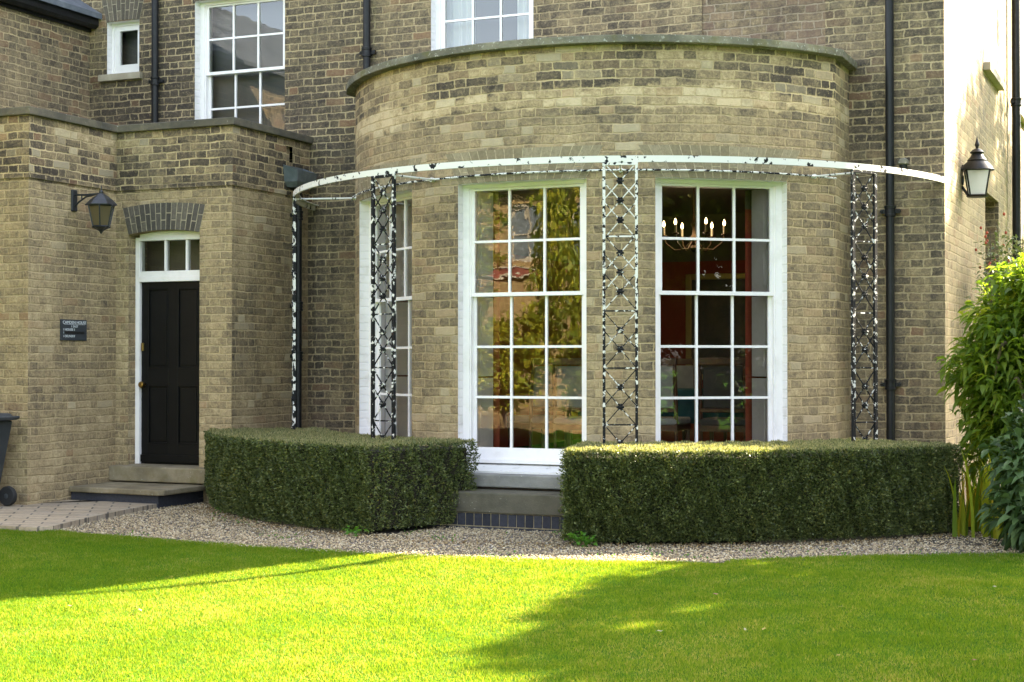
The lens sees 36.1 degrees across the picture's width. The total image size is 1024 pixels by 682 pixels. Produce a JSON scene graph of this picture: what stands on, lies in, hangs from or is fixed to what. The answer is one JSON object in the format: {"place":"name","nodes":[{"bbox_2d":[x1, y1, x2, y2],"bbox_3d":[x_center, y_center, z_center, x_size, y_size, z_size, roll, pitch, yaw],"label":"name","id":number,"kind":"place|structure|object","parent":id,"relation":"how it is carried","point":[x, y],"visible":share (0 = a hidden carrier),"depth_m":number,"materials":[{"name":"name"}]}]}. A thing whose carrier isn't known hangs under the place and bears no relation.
{"place":"outdoors","nodes":[
{"label":"outdoors","id":0,"kind":"place"},
{"bbox_2d":[0,500,156,534],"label":"paved path","id":1,"kind":"structure","parent":0,"point":[56,515],"depth_m":13.70,"materials":[{"name":"beige stone"}]},
{"bbox_2d":[0,413,19,505],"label":"wheelie bin","id":2,"kind":"object","parent":1,"relation":"on","point":[8,495],"visible":1,"depth_m":14.26,"materials":[{"name":"plastic"}]},
{"bbox_2d":[69,464,205,508],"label":"stone steps","id":3,"kind":"structure","parent":1,"relation":"on","point":[163,485],"depth_m":15.04,"materials":[{"name":"beige stone"}]},
{"bbox_2d":[0,528,1023,681],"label":"lawn","id":4,"kind":"structure","parent":0,"point":[593,622],"depth_m":8.82,"materials":[{"name":"green plant"}]},
{"bbox_2d":[57,501,1023,563],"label":"gravel path","id":5,"kind":"structure","parent":0,"point":[583,549],"depth_m":11.71,"materials":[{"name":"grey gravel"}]},
{"bbox_2d":[341,525,368,536],"bbox_3d":[-1.226,1.487,12.203,0.181,0.117,0.186,1,-1,-36],"label":"garden weed","id":6,"kind":"object","parent":5,"relation":"on","point":[348,531],"visible":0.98,"depth_m":12.19,"materials":[{"name":"green plant"}]},
{"bbox_2d":[420,472,563,531],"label":"window steps","id":7,"kind":"structure","parent":5,"relation":"on","point":[521,502],"depth_m":12.77,"materials":[{"name":"grey stone"}]},
{"bbox_2d":[166,503,981,551],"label":"leaf litter","id":8,"kind":"object","parent":5,"relation":"on","point":[969,534],"visible":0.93,"depth_m":11.83,"materials":[{"name":"brown plant"}]},
{"bbox_2d":[564,531,597,547],"bbox_3d":[0.507,1.461,11.537,0.231,0.141,0.242,0,-1,-7],"label":"garden weed","id":9,"kind":"object","parent":5,"relation":"on","point":[584,539],"visible":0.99,"depth_m":11.50,"materials":[{"name":"green plant"}]},
{"bbox_2d":[68,439,1023,564],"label":"ground","id":10,"kind":"structure","parent":0,"point":[560,444],"depth_m":26.12,"materials":[{"name":"grey"}]},
{"bbox_2d":[0,0,1023,516],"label":"brick house","id":11,"kind":"structure","parent":10,"relation":"on","point":[172,284],"depth_m":14.64,"materials":[{"name":"brick"},{"name":"stone"},{"name":"white paint"}]},
{"bbox_2d":[60,319,86,340],"bbox_3d":[-4.192,-0.104,15.025,0.014,0.200,0.380,0,-1,23],"label":"wall sign","id":12,"kind":"object","parent":11,"relation":"attached to","point":[73,330],"visible":1,"depth_m":15.02,"materials":[{"name":"black metal"}]},
{"bbox_2d":[71,186,116,233],"bbox_3d":[-3.987,-1.243,14.947,0.469,0.455,0.304,0,-1,23],"label":"wall lantern","id":13,"kind":"object","parent":11,"relation":"attached to","point":[101,205],"depth_m":14.85,"materials":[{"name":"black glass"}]},
{"bbox_2d":[98,19,142,81],"bbox_3d":[-4.296,-3.208,17.424,0.562,0.660,0.215,0,-1,23],"label":"window","id":14,"kind":"structure","parent":11,"relation":"in","point":[116,71],"depth_m":17.48,"materials":[{"name":"white paint"}]},
{"bbox_2d":[148,0,163,122],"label":"drainpipe","id":15,"kind":"object","parent":11,"relation":"on","point":[154,81],"visible":0.94,"depth_m":17.09,"materials":[{"name":"metal"}]},
{"bbox_2d":[138,281,199,464],"bbox_3d":[-3.353,0.315,15.515,0.758,1.801,0.140,0,-1,23],"label":"front door","id":16,"kind":"structure","parent":11,"relation":"in","point":[169,384],"depth_m":15.54,"materials":[{"name":"black paint"}]},
{"bbox_2d":[195,0,284,123],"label":"window","id":17,"kind":"structure","parent":11,"relation":"in","point":[204,109],"depth_m":17.02,"materials":[{"name":"white paint"}]},
{"bbox_2d":[283,165,317,427],"bbox_3d":[-2.165,-0.121,16.043,0.174,3.330,0.400,0,-1,23],"label":"drainpipe","id":18,"kind":"object","parent":11,"relation":"attached to","point":[295,177],"visible":0.67,"depth_m":16.05,"materials":[{"name":"metal"}]},
{"bbox_2d":[359,0,375,69],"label":"drainpipe","id":19,"kind":"object","parent":11,"relation":"attached to","point":[367,52],"visible":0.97,"depth_m":16.05,"materials":[{"name":"metal"}]},
{"bbox_2d":[359,190,411,436],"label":"window","id":20,"kind":"structure","parent":11,"relation":"in","point":[403,198],"depth_m":14.94,"materials":[{"name":"white paint"}]},
{"bbox_2d":[431,0,532,50],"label":"window","id":21,"kind":"structure","parent":11,"relation":"in","point":[439,21],"depth_m":15.91,"materials":[{"name":"white paint"}]},
{"bbox_2d":[458,178,586,474],"bbox_3d":[0.158,-0.104,13.444,1.238,2.488,0.630,0,-1,23],"label":"window","id":22,"kind":"structure","parent":11,"relation":"in","point":[475,200],"depth_m":13.55,"materials":[{"name":"white paint"}]},
{"bbox_2d":[507,358,570,447],"bbox_3d":[0.280,0.729,16.402,0.490,1.100,0.507,1,-1,-34],"label":"dining chair","id":23,"kind":"object","parent":11,"relation":"on","point":[530,421],"visible":0.53,"depth_m":16.18,"materials":[{"name":"fabric"}]},
{"bbox_2d":[551,358,581,448],"bbox_3d":[0.710,0.724,16.003,0.490,1.100,0.507,0,-1,21],"label":"dining chair","id":24,"kind":"object","parent":11,"relation":"on","point":[569,380],"visible":0.49,"depth_m":15.85,"materials":[{"name":"fabric"}]},
{"bbox_2d":[291,155,943,446],"bbox_3d":[0.339,0.059,13.860,6.400,3.012,2.661,0,-1,23],"label":"iron trellis","id":25,"kind":"object","parent":11,"relation":"attached to","point":[619,160],"visible":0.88,"depth_m":12.96,"materials":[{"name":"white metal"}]},
{"bbox_2d":[568,388,742,444],"bbox_3d":[1.891,0.903,16.920,2.600,0.767,1.110,0,-1,23],"label":"dining table","id":26,"kind":"object","parent":11,"relation":"on","point":[685,407],"visible":0.03,"depth_m":16.35,"materials":[{"name":"brown wood"}]},
{"bbox_2d":[661,358,690,440],"bbox_3d":[1.505,0.723,15.908,0.490,1.100,0.507,0,-1,25],"label":"dining chair","id":27,"kind":"object","parent":11,"relation":"on","point":[675,423],"visible":0.41,"depth_m":15.66,"materials":[{"name":"fabric"}]},
{"bbox_2d":[661,359,694,441],"bbox_3d":[1.843,0.752,18.070,0.490,1.100,0.507,0,-1,23],"label":"dining chair","id":28,"kind":"object","parent":11,"relation":"on","point":[685,372],"visible":0.08,"depth_m":18.19,"materials":[{"name":"fabric"}]},
{"bbox_2d":[662,188,726,252],"bbox_3d":[1.899,-1.321,16.401,0.687,0.800,0.662,0,-1,23],"label":"chandelier","id":29,"kind":"object","parent":11,"relation":"hanging from","point":[692,243],"visible":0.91,"depth_m":16.38,"materials":[{"name":"dark brass"},{"name":"ivory candle tubes"},{"name":"glowing glass bulbs"}]},
{"bbox_2d":[686,273,744,379],"bbox_3d":[2.809,-0.188,20.738,1.060,1.410,0.070,0,-1,23],"label":"framed painting","id":30,"kind":"object","parent":11,"relation":"attached to","point":[713,319],"visible":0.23,"depth_m":20.78,"materials":[{"name":"brown"}]},
{"bbox_2d":[655,177,787,442],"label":"window","id":31,"kind":"structure","parent":11,"relation":"in","point":[769,198],"depth_m":13.36,"materials":[{"name":"white paint"}]},
{"bbox_2d":[698,358,745,441],"bbox_3d":[2.150,0.720,15.705,0.490,1.100,0.507,0,-1,21],"label":"dining chair","id":32,"kind":"object","parent":11,"relation":"on","point":[716,380],"visible":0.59,"depth_m":15.53,"materials":[{"name":"brown wood"}]},
{"bbox_2d":[723,365,741,441],"bbox_3d":[2.669,0.747,17.712,0.490,1.100,0.507,0,-1,23],"label":"dining chair","id":33,"kind":"object","parent":11,"relation":"on","point":[725,435],"visible":0.03,"depth_m":17.57,"materials":[{"name":"wood"}]},
{"bbox_2d":[702,0,824,45],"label":"blocked window","id":34,"kind":"structure","parent":11,"relation":"in","point":[800,21],"depth_m":14.49,"materials":[{"name":"brick"}]},
{"bbox_2d":[880,0,901,440],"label":"drainpipe","id":35,"kind":"object","parent":11,"relation":"attached to","point":[890,384],"visible":0.99,"depth_m":13.93,"materials":[{"name":"metal"}]},
{"bbox_2d":[898,158,908,168],"bbox_3d":[3.469,-1.546,13.916,0.094,0.147,0.118,0,-1,23],"label":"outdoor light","id":36,"kind":"object","parent":11,"relation":"attached to","point":[903,163],"visible":0.69,"depth_m":13.87,"materials":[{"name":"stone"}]},
{"bbox_2d":[961,138,994,197],"bbox_3d":[4.386,-1.641,14.815,0.315,0.578,0.315,0,-1,23],"label":"wall lantern","id":37,"kind":"object","parent":11,"relation":"attached to","point":[977,168],"depth_m":14.73,"materials":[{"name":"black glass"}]},
{"bbox_2d":[983,0,1004,90],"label":"window","id":38,"kind":"structure","parent":11,"relation":"in","point":[990,6],"depth_m":17.63,"materials":[{"name":"white paint"}]},
{"bbox_2d":[1010,0,1021,271],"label":"drainpipe","id":39,"kind":"object","parent":11,"relation":"attached to","point":[1015,101],"visible":0.57,"depth_m":18.59,"materials":[{"name":"paint"}]},
{"bbox_2d":[1020,0,1023,125],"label":"window","id":40,"kind":"structure","parent":11,"relation":"in","point":[1021,1],"depth_m":20.40,"materials":[{"name":"white paint"}]},
{"bbox_2d":[257,485,1011,546],"bbox_3d":[3.135,1.561,15.556,10.640,0.001,9.296,0,-1,23],"label":"soil bed","id":41,"kind":"object","parent":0,"point":[391,530],"visible":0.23,"depth_m":11.92,"materials":[{"name":"brown soil"}]},
{"bbox_2d":[230,512,362,533],"bbox_3d":[-2.141,1.536,13.689,0.360,0.055,3.213,0,-1,-31],"label":"bed edging","id":42,"kind":"object","parent":41,"relation":"on","point":[312,527],"visible":0.23,"depth_m":12.81,"materials":[{"name":"stone"}]},
{"bbox_2d":[203,426,480,532],"bbox_3d":[-1.758,1.170,13.912,1.550,0.733,3.562,1,-1,-34],"label":"clipped hedge","id":43,"kind":"object","parent":41,"relation":"on","point":[325,477],"visible":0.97,"depth_m":12.74,"materials":[{"name":"green plant"}]},
{"bbox_2d":[556,437,964,543],"bbox_3d":[1.880,1.148,12.292,3.336,0.732,1.409,0,-1,-13],"label":"clipped hedge","id":44,"kind":"object","parent":41,"relation":"on","point":[708,490],"visible":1,"depth_m":11.66,"materials":[{"name":"green plant"}]},
{"bbox_2d":[756,527,970,543],"bbox_3d":[3.099,1.518,12.361,2.831,0.055,0.281,0,-1,-32],"label":"bed edging","id":45,"kind":"object","parent":41,"relation":"on","point":[841,539],"visible":0.34,"depth_m":11.94,"materials":[{"name":"stone"}]},
{"bbox_2d":[935,252,1023,484],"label":"leafy shrub","id":46,"kind":"object","parent":41,"relation":"on","point":[989,375],"visible":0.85,"depth_m":12.51,"materials":[{"name":"green plant"}]},
{"bbox_2d":[945,447,1022,538],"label":"iris clump","id":47,"kind":"object","parent":41,"relation":"on","point":[969,510],"visible":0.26,"depth_m":12.21,"materials":[{"name":"green plant"}]},
{"bbox_2d":[965,212,1023,331],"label":"rose bush","id":48,"kind":"object","parent":41,"relation":"on","point":[1018,248],"visible":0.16,"depth_m":14.91,"materials":[{"name":"green plant"}]},
{"bbox_2d":[974,399,1023,552],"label":"leafy shrub","id":49,"kind":"object","parent":41,"relation":"on","point":[1008,498],"visible":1,"depth_m":11.28,"materials":[{"name":"green plant"}]}
]}

